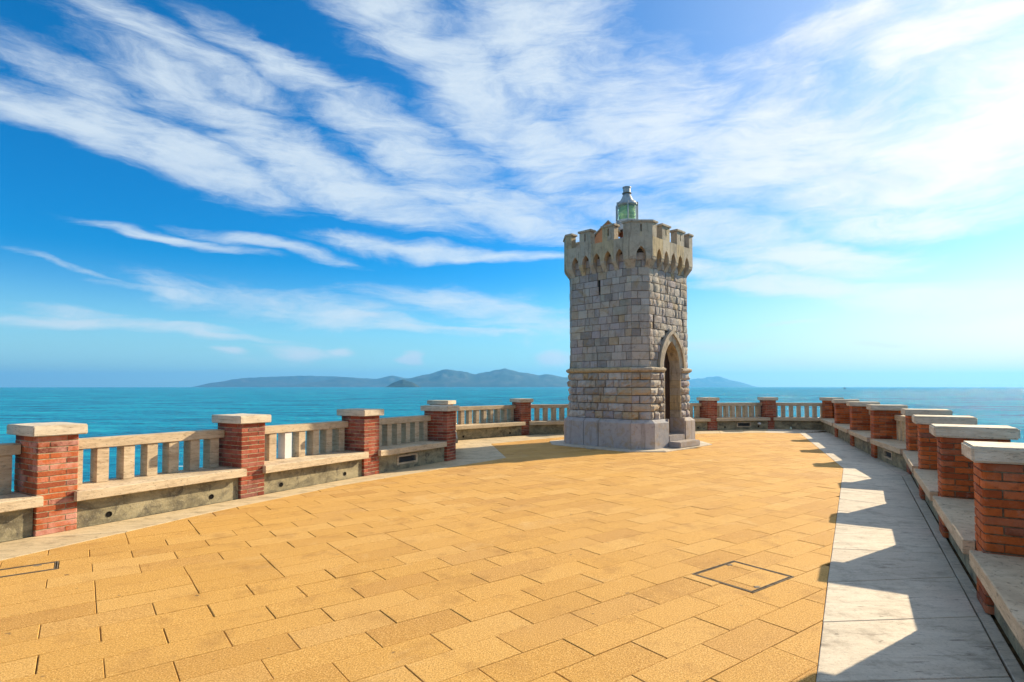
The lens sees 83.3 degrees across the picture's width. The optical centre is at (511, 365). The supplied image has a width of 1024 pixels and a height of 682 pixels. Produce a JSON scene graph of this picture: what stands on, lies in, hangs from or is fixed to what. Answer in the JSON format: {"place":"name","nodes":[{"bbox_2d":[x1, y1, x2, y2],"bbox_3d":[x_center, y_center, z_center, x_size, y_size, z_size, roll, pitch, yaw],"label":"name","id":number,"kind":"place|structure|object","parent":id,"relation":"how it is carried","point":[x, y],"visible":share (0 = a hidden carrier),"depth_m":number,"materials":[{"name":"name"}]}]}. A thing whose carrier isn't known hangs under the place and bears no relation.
{"place":"outdoors","nodes":[
{"label":"outdoors","id":0,"kind":"place"},
{"bbox_2d":[194,376,370,386],"bbox_3d":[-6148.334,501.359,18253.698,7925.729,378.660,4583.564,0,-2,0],"label":"island hill","id":1,"kind":"structure","parent":0,"point":[281,381],"depth_m":17374.80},
{"bbox_2d":[284,376,407,386],"bbox_3d":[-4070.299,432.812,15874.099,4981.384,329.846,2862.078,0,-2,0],"label":"island hill","id":2,"kind":"structure","parent":0,"point":[357,382],"depth_m":15406.40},
{"bbox_2d":[0,433,842,681],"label":"pavement","id":3,"kind":"structure","parent":0,"point":[541,560],"depth_m":5.07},
{"bbox_2d":[0,561,58,577],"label":"access cover","id":4,"kind":"object","parent":3,"relation":"on","point":[26,569],"visible":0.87,"depth_m":5.40,"materials":[{"name":"stone"}]},
{"bbox_2d":[550,439,711,451],"bbox_3d":[3.488,2.321,17.239,3.995,0.045,3.995,-2,-3,45],"label":"tower apron","id":5,"kind":"object","parent":3,"relation":"on","point":[563,443],"visible":0.46,"depth_m":15.64,"materials":[{"name":"stone"}]},
{"bbox_2d":[563,186,699,448],"bbox_3d":[3.611,-1.559,17.251,3.515,7.760,3.166,-2,-3,45],"label":"lighthouse","id":6,"kind":"object","parent":5,"relation":"on","point":[628,371],"visible":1,"depth_m":16.17,"materials":[{"name":"grey stone"}]},
{"bbox_2d":[664,352,669,432],"bbox_3d":[4.298,0.629,16.615,0.075,2.662,0.900,-2,-3,45],"label":"door","id":7,"kind":"structure","parent":6,"relation":"in","point":[666,361],"depth_m":16.80,"materials":[{"name":"brown metal"}]},
{"bbox_2d":[692,560,793,593],"bbox_3d":[2.093,1.918,5.232,0.672,0.032,0.602,1,-2,-37],"label":"access cover","id":8,"kind":"object","parent":3,"relation":"on","point":[752,579],"visible":0.85,"depth_m":5.20,"materials":[{"name":"metal"}]},
{"bbox_2d":[403,368,569,386],"bbox_3d":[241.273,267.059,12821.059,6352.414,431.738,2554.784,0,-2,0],"label":"mountain ridge","id":9,"kind":"structure","parent":0,"point":[504,377],"depth_m":12321.45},
{"bbox_2d":[0,429,1023,681],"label":"walkway","id":10,"kind":"structure","parent":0,"point":[902,603],"depth_m":5.19,"materials":[{"name":"white stone"}]},
{"bbox_2d":[0,443,32,541],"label":"balustrade","id":11,"kind":"object","parent":10,"relation":"on","point":[17,524],"visible":0.97,"depth_m":6.55,"materials":[{"name":"stone"}]},
{"bbox_2d":[0,491,43,512],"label":"stone bench","id":12,"kind":"object","parent":11,"relation":"on","point":[14,501],"visible":0.96,"depth_m":6.44,"materials":[{"name":"stone"}]},
{"bbox_2d":[6,422,87,536],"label":"brick pillar","id":13,"kind":"structure","parent":10,"relation":"on","point":[46,463],"depth_m":6.74,"materials":[{"name":"brick"}]},
{"bbox_2d":[76,429,237,527],"bbox_3d":[-4.972,1.481,8.024,0.616,1.040,2.127,-1,-2,31],"label":"balustrade","id":14,"kind":"object","parent":10,"relation":"on","point":[92,512],"visible":0.89,"depth_m":7.90,"materials":[{"name":"stone"}]},
{"bbox_2d":[74,466,246,500],"bbox_3d":[-4.915,1.597,7.985,0.740,0.116,2.220,-1,-2,31],"label":"stone bench","id":15,"kind":"object","parent":14,"relation":"on","point":[88,490],"visible":0.83,"depth_m":7.72,"materials":[{"name":"stone"}]},
{"bbox_2d":[211,413,270,498],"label":"brick pillar","id":16,"kind":"structure","parent":10,"relation":"on","point":[242,444],"depth_m":8.92,"materials":[{"name":"brick"}]},
{"bbox_2d":[264,421,361,493],"bbox_3d":[-3.663,1.558,10.210,0.616,1.040,2.126,-1,-2,31],"label":"balustrade","id":17,"kind":"object","parent":10,"relation":"on","point":[291,439],"visible":0.84,"depth_m":10.21,"materials":[{"name":"stone"}]},
{"bbox_2d":[263,451,368,472],"bbox_3d":[-3.605,1.673,10.172,0.740,0.116,2.220,-1,-2,31],"label":"stone bench","id":18,"kind":"object","parent":17,"relation":"on","point":[281,464],"visible":0.83,"depth_m":9.95,"materials":[{"name":"stone"}]},
{"bbox_2d":[337,408,383,475],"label":"brick pillar","id":19,"kind":"structure","parent":10,"relation":"on","point":[362,432],"depth_m":11.10,"materials":[{"name":"brick"}]},
{"bbox_2d":[379,415,443,472],"bbox_3d":[-2.332,1.635,12.419,0.625,1.040,2.186,-1,-2,31],"label":"balustrade","id":20,"kind":"object","parent":10,"relation":"on","point":[400,430],"visible":0.77,"depth_m":12.40,"materials":[{"name":"stone"}]},
{"bbox_2d":[378,441,446,455],"bbox_3d":[-2.327,1.747,12.303,0.740,0.116,2.093,-1,-2,31],"label":"stone bench","id":21,"kind":"object","parent":20,"relation":"on","point":[392,449],"visible":0.83,"depth_m":12.14,"materials":[{"name":"stone"}]},
{"bbox_2d":[420,405,459,460],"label":"brick pillar","id":22,"kind":"structure","parent":10,"relation":"on","point":[442,425],"depth_m":13.26,"materials":[{"name":"brick"}]},
{"bbox_2d":[427,400,455,404],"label":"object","id":23,"kind":"structure","parent":22,"relation":"on","point":[441,402],"depth_m":17.94,"materials":[{"name":"stone"}]},
{"bbox_2d":[456,405,521,439],"bbox_3d":[-0.972,1.875,19.314,3.417,1.040,0.616,2,-3,-43],"label":"balustrade","id":24,"kind":"object","parent":10,"relation":"on","point":[493,413],"visible":0.84,"depth_m":19.35,"materials":[{"name":"stone"}]},
{"bbox_2d":[456,421,525,429],"bbox_3d":[-0.926,1.990,19.261,3.137,0.116,0.740,2,-3,-43],"label":"stone bench","id":25,"kind":"object","parent":24,"relation":"on","point":[485,425],"visible":0.75,"depth_m":19.03,"materials":[{"name":"stone"}]},
{"bbox_2d":[510,398,533,434],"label":"brick pillar","id":26,"kind":"structure","parent":10,"relation":"on","point":[522,411],"depth_m":20.24,"materials":[{"name":"brick"}]},
{"bbox_2d":[529,404,568,434],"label":"balustrade","id":27,"kind":"object","parent":10,"relation":"on","point":[545,429],"visible":0.47,"depth_m":20.78,"materials":[{"name":"stone"}]},
{"bbox_2d":[529,420,563,424],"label":"stone bench","id":28,"kind":"object","parent":27,"relation":"on","point":[548,422],"visible":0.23,"depth_m":20.36,"materials":[{"name":"stone"}]},
{"bbox_2d":[687,403,707,429],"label":"balustrade","id":29,"kind":"object","parent":10,"relation":"on","point":[700,425],"visible":0.31,"depth_m":22.60,"materials":[{"name":"stone"}]},
{"bbox_2d":[693,418,710,421],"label":"stone bench","id":30,"kind":"object","parent":29,"relation":"on","point":[702,419],"visible":0.4,"depth_m":22.17,"materials":[{"name":"stone"}]},
{"bbox_2d":[696,397,719,429],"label":"brick pillar","id":31,"kind":"structure","parent":10,"relation":"on","point":[708,408],"depth_m":22.39,"materials":[{"name":"brick"}]},
{"bbox_2d":[717,402,767,429],"bbox_3d":[9.089,2.005,23.008,2.436,1.039,0.625,0,-2,-13],"label":"balustrade","id":32,"kind":"object","parent":10,"relation":"on","point":[744,411],"visible":0.84,"depth_m":22.98,"materials":[{"name":"stone"}]},
{"bbox_2d":[716,417,769,420],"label":"stone bench","id":33,"kind":"object","parent":32,"relation":"on","point":[742,419],"visible":0.88,"depth_m":22.63,"materials":[{"name":"stone"}]},
{"bbox_2d":[757,397,777,428],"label":"brick pillar","id":34,"kind":"structure","parent":10,"relation":"on","point":[768,408],"depth_m":22.95,"materials":[{"name":"brick"}]},
{"bbox_2d":[774,403,823,429],"bbox_3d":[11.463,2.002,22.954,2.247,1.040,0.610,-1,-2,17],"label":"balustrade","id":35,"kind":"object","parent":10,"relation":"on","point":[809,425],"visible":0.74,"depth_m":22.87,"materials":[{"name":"stone"}]},
{"bbox_2d":[773,417,820,420],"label":"stone bench","id":36,"kind":"object","parent":35,"relation":"on","point":[795,419],"visible":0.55,"depth_m":22.66,"materials":[{"name":"stone"}]},
{"bbox_2d":[824,423,834,435],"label":"balustrade","id":37,"kind":"object","parent":10,"relation":"on","point":[829,428],"visible":0.01,"depth_m":21.01,"materials":[{"name":"stone"}]},
{"bbox_2d":[820,418,834,425],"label":"stone bench","id":38,"kind":"object","parent":37,"relation":"on","point":[830,421],"visible":0.36,"depth_m":20.95,"materials":[{"name":"stone"}]},
{"bbox_2d":[819,397,843,417],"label":"brick pillar","id":39,"kind":"structure","parent":10,"relation":"on","point":[827,408],"depth_m":22.48,"materials":[{"name":"brick"}]},
{"bbox_2d":[838,429,849,443],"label":"balustrade","id":40,"kind":"object","parent":10,"relation":"on","point":[844,436],"visible":0.01,"depth_m":17.96,"materials":[{"name":"concrete"}]},
{"bbox_2d":[833,423,849,432],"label":"stone bench","id":41,"kind":"object","parent":40,"relation":"on","point":[844,428],"visible":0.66,"depth_m":17.83,"materials":[{"name":"stone"}]},
{"bbox_2d":[832,399,859,436],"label":"brick pillar","id":42,"kind":"structure","parent":10,"relation":"on","point":[841,412],"depth_m":19.19,"materials":[{"name":"brick"}]},
{"bbox_2d":[854,410,870,454],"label":"balustrade","id":43,"kind":"object","parent":10,"relation":"on","point":[863,445],"visible":0.05,"depth_m":15.27,"materials":[{"name":"stone"}]},
{"bbox_2d":[849,430,870,441],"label":"stone bench","id":44,"kind":"object","parent":43,"relation":"on","point":[864,435],"visible":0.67,"depth_m":15.21,"materials":[{"name":"stone"}]},
{"bbox_2d":[846,401,879,445],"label":"brick pillar","id":45,"kind":"structure","parent":10,"relation":"on","point":[859,416],"depth_m":16.31,"materials":[{"name":"brick"}]},
{"bbox_2d":[866,404,907,457],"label":"brick pillar","id":46,"kind":"structure","parent":10,"relation":"on","point":[883,422],"depth_m":13.64,"materials":[{"name":"brick"}]},
{"bbox_2d":[877,415,906,470],"bbox_3d":[8.536,1.635,12.415,0.625,1.040,2.433,-1,-2,19],"label":"balustrade","id":47,"kind":"object","parent":10,"relation":"on","point":[892,458],"visible":0.29,"depth_m":12.92,"materials":[{"name":"concrete"}]},
{"bbox_2d":[870,439,906,454],"bbox_3d":[8.508,1.755,12.520,0.740,0.116,2.340,-1,-2,19],"label":"stone bench","id":48,"kind":"object","parent":47,"relation":"on","point":[896,446],"visible":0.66,"depth_m":12.58,"materials":[{"name":"stone"}]},
{"bbox_2d":[903,450,918,472],"bbox_3d":[7.297,1.667,9.993,0.740,0.116,2.607,-1,-2,31],"label":"stone bench","id":49,"kind":"object","parent":10,"relation":"on","point":[911,459],"visible":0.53,"depth_m":10.01,"materials":[{"name":"stone"}]},
{"bbox_2d":[901,408,952,474],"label":"brick pillar","id":50,"kind":"structure","parent":10,"relation":"on","point":[911,437],"depth_m":11.15,"materials":[{"name":"brick"}]},
{"bbox_2d":[925,494,938,521],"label":"balustrade","id":51,"kind":"object","parent":10,"relation":"on","point":[931,506],"depth_m":7.86,"materials":[{"name":"stone"}]},
{"bbox_2d":[914,468,938,500],"bbox_3d":[5.879,1.585,7.650,0.740,0.116,2.208,-1,-2,31],"label":"stone bench","id":52,"kind":"object","parent":51,"relation":"on","point":[927,480],"visible":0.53,"depth_m":7.74,"materials":[{"name":"stone"}]},
{"bbox_2d":[912,415,976,499],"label":"brick pillar","id":53,"kind":"structure","parent":10,"relation":"on","point":[927,449],"depth_m":8.67,"materials":[{"name":"brick"}]},
{"bbox_2d":[949,532,976,585],"bbox_3d":[4.634,1.391,5.440,0.610,1.040,2.119,-1,-2,31],"label":"balustrade","id":54,"kind":"object","parent":10,"relation":"on","point":[964,558],"depth_m":5.47,"materials":[{"name":"concrete"}]},
{"bbox_2d":[932,496,976,553],"bbox_3d":[4.574,1.509,5.472,0.740,0.116,2.213,-1,-2,31],"label":"stone bench","id":55,"kind":"object","parent":54,"relation":"on","point":[957,516],"visible":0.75,"depth_m":5.51,"materials":[{"name":"stone"}]},
{"bbox_2d":[929,424,1020,537],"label":"brick pillar","id":56,"kind":"structure","parent":10,"relation":"on","point":[955,465],"depth_m":6.47,"materials":[{"name":"brick"}]},
{"bbox_2d":[961,441,1023,614],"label":"brick pillar","id":57,"kind":"structure","parent":10,"relation":"on","point":[998,471],"depth_m":4.32,"materials":[{"name":"brick"}]},
{"bbox_2d":[994,604,1023,663],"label":"balustrade","id":58,"kind":"object","parent":10,"relation":"on","point":[1014,641],"visible":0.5,"depth_m":3.88,"materials":[{"name":"concrete"}]},
{"bbox_2d":[969,550,1023,648],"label":"stone bench","id":59,"kind":"object","parent":58,"relation":"on","point":[1001,578],"visible":1,"depth_m":3.73,"materials":[{"name":"stone"}]},
{"bbox_2d":[0,387,1023,491],"bbox_3d":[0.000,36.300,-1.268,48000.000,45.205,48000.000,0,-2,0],"label":"sea","id":60,"kind":"structure","parent":0,"point":[108,411],"depth_m":474.60,"materials":[{"name":"blue liquid"}]},
{"bbox_2d":[387,379,419,386],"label":"islet","id":61,"kind":"object","parent":60,"relation":"in","point":[402,383],"visible":0.83,"depth_m":7268.68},
{"bbox_2d":[0,0,1023,386],"label":"sky","id":62,"kind":"structure","parent":0,"point":[193,193],"materials":[{"name":"blue"}]},
{"bbox_2d":[688,376,755,386],"bbox_3d":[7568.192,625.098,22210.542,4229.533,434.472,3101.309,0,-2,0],"label":"faint mountain","id":63,"kind":"structure","parent":0,"point":[716,381],"depth_m":21642.84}
]}

